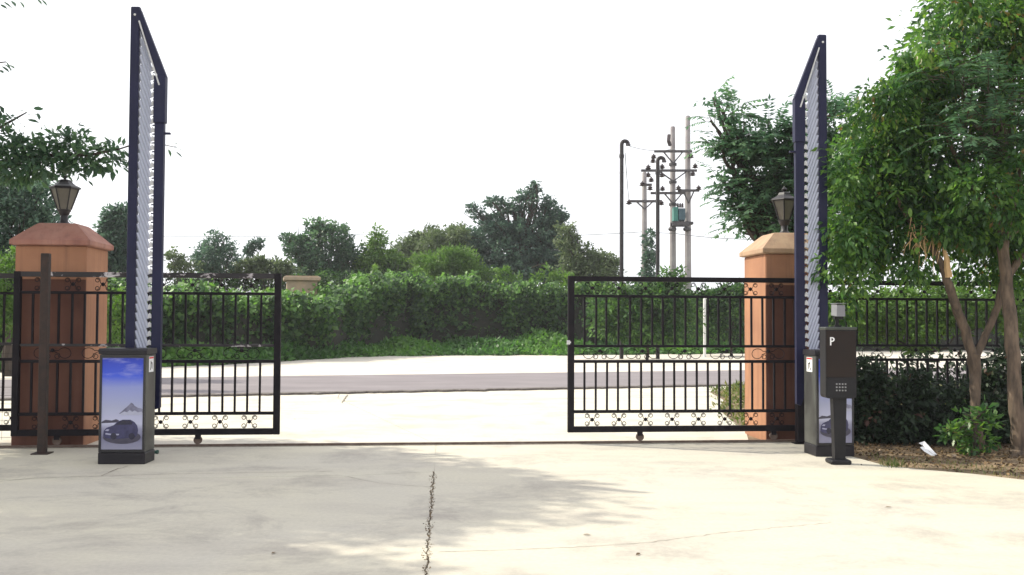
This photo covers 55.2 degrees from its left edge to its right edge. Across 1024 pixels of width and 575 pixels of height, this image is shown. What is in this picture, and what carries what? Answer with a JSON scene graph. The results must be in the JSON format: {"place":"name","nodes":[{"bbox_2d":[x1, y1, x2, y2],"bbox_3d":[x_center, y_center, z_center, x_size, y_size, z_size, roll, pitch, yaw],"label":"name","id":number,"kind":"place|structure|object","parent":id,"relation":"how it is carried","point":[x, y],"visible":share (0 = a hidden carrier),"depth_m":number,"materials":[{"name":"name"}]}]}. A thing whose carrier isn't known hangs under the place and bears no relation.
{"place":"outdoors","nodes":[
{"label":"outdoors","id":0,"kind":"place"},
{"bbox_2d":[0,386,747,444],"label":"gate apron","id":1,"kind":"object","parent":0,"point":[510,416],"visible":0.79,"depth_m":14.82,"materials":[{"name":"concrete"}]},
{"bbox_2d":[0,273,13,439],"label":"iron fence","id":2,"kind":"object","parent":1,"relation":"on","point":[3,370],"visible":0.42,"depth_m":11.69,"materials":[{"name":"black metal"}]},
{"bbox_2d":[164,232,750,239],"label":"power line","id":3,"kind":"object","parent":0,"point":[416,232],"visible":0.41,"depth_m":62.12,"materials":[{"name":"metal"}]},
{"bbox_2d":[0,367,985,397],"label":"road","id":4,"kind":"structure","parent":0,"point":[390,382],"depth_m":22.70,"materials":[{"name":"grey asphalt"}]},
{"bbox_2d":[0,379,959,400],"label":"road broken edge","id":5,"kind":"object","parent":4,"relation":"on","point":[395,391],"visible":0.25,"depth_m":19.78,"materials":[{"name":"concrete"}]},
{"bbox_2d":[0,350,1022,379],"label":"pavement","id":6,"kind":"structure","parent":0,"point":[425,364],"depth_m":30.32,"materials":[{"name":"concrete"}]},
{"bbox_2d":[619,139,630,358],"bbox_3d":[4.151,-1.392,36.062,0.420,8.191,0.187,0,-2,0],"label":"bent pipe","id":7,"kind":"object","parent":6,"relation":"on","point":[621,157],"visible":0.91,"depth_m":36.05,"materials":[{"name":"metal"}]},
{"bbox_2d":[630,146,670,150],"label":"power line","id":8,"kind":"object","parent":7,"relation":"attached to","point":[650,150],"visible":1,"depth_m":40.99,"materials":[{"name":"metal"}]},
{"bbox_2d":[655,156,665,358],"bbox_3d":[5.481,-1.079,36.053,0.414,7.578,0.181,0,-2,0],"label":"bent pipe","id":9,"kind":"object","parent":6,"relation":"on","point":[658,159],"visible":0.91,"depth_m":36.05,"materials":[{"name":"metal"}]},
{"bbox_2d":[703,298,706,356],"bbox_3d":[7.501,1.535,37.972,0.219,2.392,0.143,0,-2,0],"label":"marker post","id":10,"kind":"object","parent":6,"relation":"on","point":[704,328],"visible":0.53,"depth_m":37.93,"materials":[{"name":"white paint"}]},
{"bbox_2d":[0,442,1023,574],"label":"forecourt","id":11,"kind":"structure","parent":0,"point":[789,508],"depth_m":7.54,"materials":[{"name":"concrete"}]},
{"bbox_2d":[30,253,53,454],"bbox_3d":[-5.125,0.720,10.728,0.180,2.190,0.180,0,-2,-5],"label":"gate guide post","id":12,"kind":"object","parent":11,"relation":"on","point":[43,369],"visible":1,"depth_m":10.70,"materials":[{"name":"black metal"}]},
{"bbox_2d":[9,223,113,444],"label":"gate pillar","id":13,"kind":"structure","parent":11,"relation":"on","point":[71,247],"depth_m":11.38,"materials":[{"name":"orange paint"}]},
{"bbox_2d":[49,175,80,222],"bbox_3d":[-5.400,-1.071,11.821,0.371,0.627,0.321,1,-2,-17],"label":"pillar lamp","id":14,"kind":"object","parent":13,"relation":"on","point":[64,191],"visible":0.84,"depth_m":11.75,"materials":[{"name":"brown metal"}]},
{"bbox_2d":[98,6,170,463],"bbox_3d":[-3.930,-0.602,10.244,0.561,4.813,0.446,0,-2,-2],"label":"boom barrier","id":15,"kind":"object","parent":11,"relation":"on","point":[130,384],"visible":1,"depth_m":10.38,"materials":[{"name":"metal"}]},
{"bbox_2d":[0,439,794,448],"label":"gate track","id":16,"kind":"structure","parent":11,"relation":"on","point":[415,443],"depth_m":11.58,"materials":[{"name":"metal"}]},
{"bbox_2d":[10,271,281,444],"bbox_3d":[-4.203,0.817,11.325,3.000,1.985,0.060,0,-2,-6],"label":"sliding gate leaf","id":17,"kind":"object","parent":16,"relation":"on","point":[17,361],"visible":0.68,"depth_m":11.33,"materials":[{"name":"black paint"}]},
{"bbox_2d":[567,276,794,440],"bbox_3d":[2.132,0.864,11.924,2.968,1.985,0.082,0,-2,-5],"label":"sliding gate leaf","id":18,"kind":"object","parent":16,"relation":"on","point":[641,429],"visible":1,"depth_m":11.91,"materials":[{"name":"black paint"}]},
{"bbox_2d":[739,233,808,439],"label":"gate pillar","id":19,"kind":"structure","parent":11,"relation":"on","point":[771,255],"depth_m":12.23,"materials":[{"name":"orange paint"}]},
{"bbox_2d":[771,186,793,232],"bbox_3d":[3.525,-1.004,12.680,0.371,0.627,0.321,1,-2,-13],"label":"pillar lamp","id":20,"kind":"object","parent":19,"relation":"on","point":[783,202],"visible":0.88,"depth_m":12.61,"materials":[{"name":"brown metal"}]},
{"bbox_2d":[791,399,804,443],"bbox_3d":[3.496,0.841,11.906,0.160,2.100,0.160,0,-2,-5],"label":"gate guide post","id":21,"kind":"object","parent":11,"relation":"on","point":[799,425],"visible":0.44,"depth_m":11.84,"materials":[{"name":"black metal"}]},
{"bbox_2d":[789,34,853,456],"bbox_3d":[3.485,-0.534,11.059,0.556,4.795,0.496,0,-2,-5],"label":"boom barrier","id":22,"kind":"object","parent":11,"relation":"on","point":[817,415],"visible":0.86,"depth_m":11.23,"materials":[{"name":"metal"}]},
{"bbox_2d":[819,303,856,464],"bbox_3d":[3.414,1.001,10.240,0.329,1.674,0.270,0,-2,1],"label":"parking machine","id":23,"kind":"object","parent":11,"relation":"on","point":[838,382],"visible":1,"depth_m":10.16,"materials":[{"name":"black plastic"}]},
{"bbox_2d":[0,0,1023,296],"label":"sky","id":24,"kind":"structure","parent":0,"point":[427,96],"materials":[{"name":"white"}]},
{"bbox_2d":[711,390,1023,479],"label":"soil bed","id":25,"kind":"object","parent":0,"point":[968,470],"visible":0.09,"depth_m":10.71,"materials":[{"name":"brown soil"}]},
{"bbox_2d":[680,74,864,241],"bbox_3d":[4.768,-0.787,17.006,3.638,5.920,1.925,0,-2,0],"label":"tree","id":26,"kind":"object","parent":25,"relation":"on","point":[753,208],"visible":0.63,"depth_m":16.91,"materials":[{"name":"green plant"}]},
{"bbox_2d":[709,376,955,424],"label":"verge plants","id":27,"kind":"object","parent":25,"relation":"on","point":[733,397],"visible":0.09,"depth_m":17.83,"materials":[{"name":"green plant"}]},
{"bbox_2d":[854,355,916,444],"bbox_3d":[4.444,1.419,12.132,1.030,1.175,0.890,0,-2,0],"label":"shrub","id":28,"kind":"object","parent":25,"relation":"on","point":[873,379],"visible":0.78,"depth_m":11.96,"materials":[{"name":"green plant"}]},
{"bbox_2d":[876,457,906,467],"bbox_3d":[3.906,1.780,10.040,0.324,0.130,0.279,-1,-2,35],"label":"grass tuft","id":29,"kind":"object","parent":25,"relation":"on","point":[893,463],"visible":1,"depth_m":10.03,"materials":[{"name":"green plant"}]},
{"bbox_2d":[864,359,963,445],"bbox_3d":[4.928,1.437,12.088,1.176,1.136,0.921,0,-2,19],"label":"shrub","id":30,"kind":"object","parent":25,"relation":"on","point":[917,410],"visible":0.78,"depth_m":11.90,"materials":[{"name":"green plant"}]},
{"bbox_2d":[807,35,1023,452],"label":"tree","id":31,"kind":"object","parent":25,"relation":"on","point":[880,188],"visible":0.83,"depth_m":11.32,"materials":[{"name":"green plant"}]},
{"bbox_2d":[828,280,1023,406],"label":"iron fence","id":32,"kind":"object","parent":25,"relation":"on","point":[926,300],"visible":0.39,"depth_m":12.80,"materials":[{"name":"black metal"}]},
{"bbox_2d":[919,441,936,455],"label":"litter","id":33,"kind":"object","parent":25,"relation":"on","point":[926,448],"visible":1,"depth_m":10.86,"materials":[{"name":"white paper"}]},
{"bbox_2d":[854,441,1023,476],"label":"leaf litter","id":34,"kind":"object","parent":25,"relation":"on","point":[965,458],"visible":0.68,"depth_m":10.74,"materials":[{"name":"brown plant"}]},
{"bbox_2d":[856,340,1023,408],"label":"shrub","id":35,"kind":"object","parent":25,"relation":"on","point":[932,369],"visible":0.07,"depth_m":14.11,"materials":[{"name":"green plant"}]},
{"bbox_2d":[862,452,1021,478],"bbox_3d":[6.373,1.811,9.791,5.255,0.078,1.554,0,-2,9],"label":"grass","id":36,"kind":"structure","parent":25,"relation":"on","point":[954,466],"depth_m":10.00,"materials":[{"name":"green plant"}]},
{"bbox_2d":[875,0,1023,457],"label":"tree","id":37,"kind":"object","parent":25,"relation":"on","point":[992,118],"visible":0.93,"depth_m":10.94,"materials":[{"name":"green plant"}]},
{"bbox_2d":[934,395,1006,456],"bbox_3d":[5.119,1.579,10.973,0.817,0.786,0.505,0,-2,0],"label":"shrub","id":38,"kind":"object","parent":25,"relation":"on","point":[956,426],"visible":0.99,"depth_m":10.94,"materials":[{"name":"green plant"}]},
{"bbox_2d":[931,337,1023,444],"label":"shrub","id":39,"kind":"object","parent":25,"relation":"on","point":[996,375],"visible":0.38,"depth_m":12.07,"materials":[{"name":"green plant"}]},
{"label":"ground","id":40,"kind":"structure","parent":0,"visible":0},
{"bbox_2d":[0,176,72,375],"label":"tree","id":41,"kind":"object","parent":40,"relation":"on","point":[16,218],"visible":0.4,"depth_m":23.82,"materials":[{"name":"green plant"}]},
{"bbox_2d":[0,245,151,343],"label":"bush","id":42,"kind":"object","parent":40,"relation":"on","point":[116,306],"visible":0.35,"depth_m":19.86,"materials":[{"name":"green plant"}]},
{"bbox_2d":[0,0,184,204],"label":"tree","id":43,"kind":"object","parent":40,"relation":"on","point":[33,157],"visible":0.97,"depth_m":11.35,"materials":[{"name":"green plant"}]},
{"bbox_2d":[91,201,137,279],"bbox_3d":[-15.297,-0.343,37.954,2.578,6.170,2.210,0,-2,0],"label":"tree","id":44,"kind":"object","parent":40,"relation":"on","point":[111,226],"visible":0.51,"depth_m":37.73,"materials":[{"name":"green plant"}]},
{"bbox_2d":[164,246,204,284],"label":"bush","id":45,"kind":"object","parent":40,"relation":"on","point":[177,264],"visible":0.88,"depth_m":43.98,"materials":[{"name":"green plant"}]},
{"bbox_2d":[189,227,241,290],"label":"tree","id":46,"kind":"object","parent":40,"relation":"on","point":[215,260],"visible":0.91,"depth_m":45.88,"materials":[{"name":"green plant"}]},
{"bbox_2d":[239,236,265,295],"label":"tree","id":47,"kind":"object","parent":40,"relation":"on","point":[252,248],"visible":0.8,"depth_m":47.98,"materials":[{"name":"green plant"}]},
{"bbox_2d":[224,252,302,291],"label":"bush","id":48,"kind":"object","parent":40,"relation":"on","point":[259,264],"visible":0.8,"depth_m":46.74,"materials":[{"name":"green plant"}]},
{"bbox_2d":[148,266,409,292],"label":"bush","id":49,"kind":"object","parent":40,"relation":"on","point":[235,283],"visible":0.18,"depth_m":47.84,"materials":[{"name":"green plant"}]},
{"bbox_2d":[283,275,320,296],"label":"boundary pillar","id":50,"kind":"structure","parent":40,"relation":"on","point":[299,282],"depth_m":36.76,"materials":[{"name":"stone"}]},
{"bbox_2d":[277,216,367,289],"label":"tree","id":51,"kind":"object","parent":40,"relation":"on","point":[309,254],"visible":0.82,"depth_m":49.63,"materials":[{"name":"green plant"}]},
{"bbox_2d":[0,326,744,369],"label":"ground cover","id":52,"kind":"object","parent":40,"relation":"on","point":[542,344],"visible":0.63,"depth_m":38.99,"materials":[{"name":"green plant"}]},
{"bbox_2d":[349,222,411,274],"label":"tree","id":53,"kind":"object","parent":40,"relation":"on","point":[374,253],"visible":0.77,"depth_m":49.61,"materials":[{"name":"green plant"}]},
{"bbox_2d":[361,225,483,282],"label":"bush","id":54,"kind":"object","parent":40,"relation":"on","point":[436,238],"visible":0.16,"depth_m":50.33,"materials":[{"name":"green plant"}]},
{"bbox_2d":[388,220,467,284],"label":"bush","id":55,"kind":"object","parent":40,"relation":"on","point":[406,245],"visible":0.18,"depth_m":53.69,"materials":[{"name":"green plant"}]},
{"bbox_2d":[406,241,495,283],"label":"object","id":56,"kind":"object","parent":40,"relation":"on","point":[456,261],"visible":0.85,"depth_m":46.78,"materials":[{"name":"green plant"}]},
{"bbox_2d":[0,262,1023,361],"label":"creeper hedge","id":57,"kind":"object","parent":40,"relation":"on","point":[372,307],"visible":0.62,"depth_m":41.49,"materials":[{"name":"green plant"}]},
{"bbox_2d":[457,178,609,286],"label":"tree","id":58,"kind":"object","parent":40,"relation":"on","point":[524,245],"visible":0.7,"depth_m":51.53,"materials":[{"name":"green plant"}]},
{"bbox_2d":[552,220,628,284],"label":"tree","id":59,"kind":"object","parent":40,"relation":"on","point":[593,262],"visible":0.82,"depth_m":48.77,"materials":[{"name":"green plant"}]},
{"bbox_2d":[626,172,663,286],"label":"utility pole","id":60,"kind":"object","parent":40,"relation":"on","point":[646,266],"visible":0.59,"depth_m":44.84,"materials":[{"name":"concrete"}]},
{"bbox_2d":[625,153,628,198],"bbox_3d":[4.771,-4.491,40.562,0.028,0.718,8.883,0,-2,8],"label":"power line","id":61,"kind":"object","parent":60,"relation":"attached to","point":[626,175],"visible":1,"depth_m":39.17,"materials":[{"name":"metal"}]},
{"bbox_2d":[581,264,710,359],"bbox_3d":[4.799,0.928,35.013,4.674,3.605,2.417,0,-2,0],"label":"bush","id":62,"kind":"object","parent":40,"relation":"on","point":[658,288],"visible":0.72,"depth_m":34.61,"materials":[{"name":"green plant"}]},
{"bbox_2d":[641,126,697,273],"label":"utility pole","id":63,"kind":"object","parent":40,"relation":"on","point":[672,170],"visible":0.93,"depth_m":45.98,"materials":[{"name":"concrete"}]},
{"bbox_2d":[676,115,701,293],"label":"utility pole","id":64,"kind":"object","parent":40,"relation":"on","point":[687,190],"visible":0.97,"depth_m":46.01,"materials":[{"name":"concrete"}]},
{"bbox_2d":[668,203,690,230],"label":"transformer","id":65,"kind":"object","parent":64,"relation":"attached to","point":[678,215],"visible":1,"depth_m":45.60,"materials":[{"name":"green paint"}]},
{"bbox_2d":[674,277,744,355],"bbox_3d":[9.060,1.230,39.084,5.584,3.290,2.757,0,-2,0],"label":"bush","id":66,"kind":"object","parent":40,"relation":"on","point":[736,289],"visible":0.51,"depth_m":38.62,"materials":[{"name":"green plant"}]},
{"bbox_2d":[828,267,1023,357],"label":"bush","id":67,"kind":"object","parent":40,"relation":"on","point":[912,292],"visible":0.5,"depth_m":20.66,"materials":[{"name":"green plant"}]}
]}

